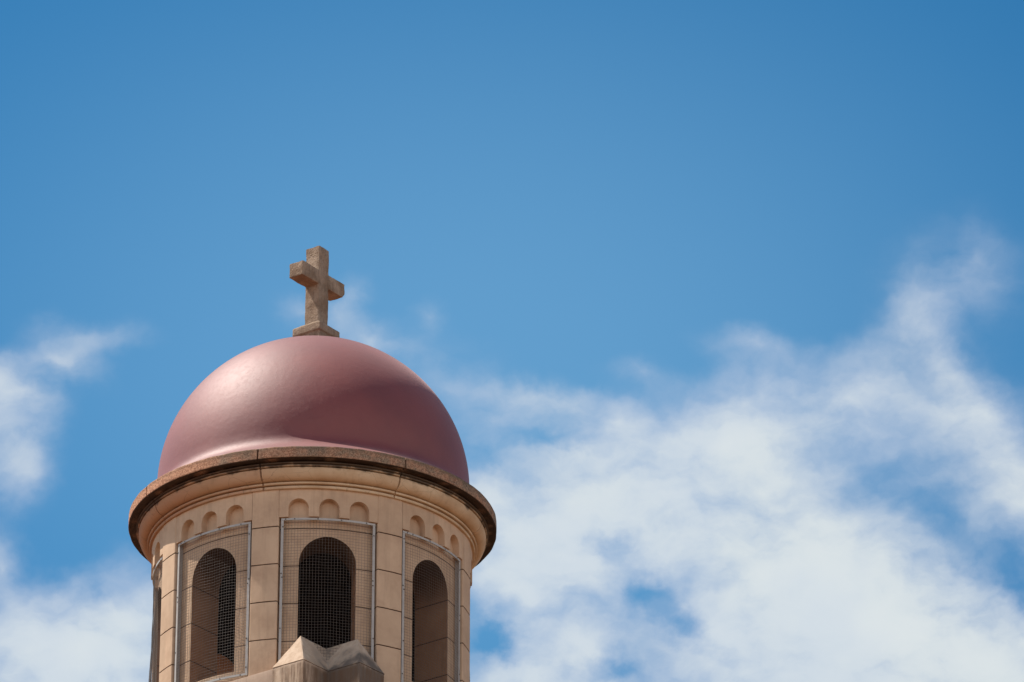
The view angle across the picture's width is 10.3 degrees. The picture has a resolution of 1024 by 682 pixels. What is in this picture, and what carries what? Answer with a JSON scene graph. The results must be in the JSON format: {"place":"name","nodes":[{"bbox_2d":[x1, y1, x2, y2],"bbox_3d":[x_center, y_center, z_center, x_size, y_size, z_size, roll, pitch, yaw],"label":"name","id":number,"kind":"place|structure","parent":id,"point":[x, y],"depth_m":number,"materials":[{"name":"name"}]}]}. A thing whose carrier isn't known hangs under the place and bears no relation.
{"place":"outdoors","nodes":[
{"label":"outdoors","id":0,"kind":"place"},
{"bbox_2d":[128,246,496,681],"bbox_3d":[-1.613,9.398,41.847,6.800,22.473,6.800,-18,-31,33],"label":"bell tower","id":1,"kind":"structure","parent":0,"point":[310,503],"depth_m":44.64,"materials":[{"name":"stone"}]},
{"bbox_2d":[0,0,1023,681],"label":"sky","id":2,"kind":"structure","parent":0,"point":[715,308],"materials":[{"name":"blue"}]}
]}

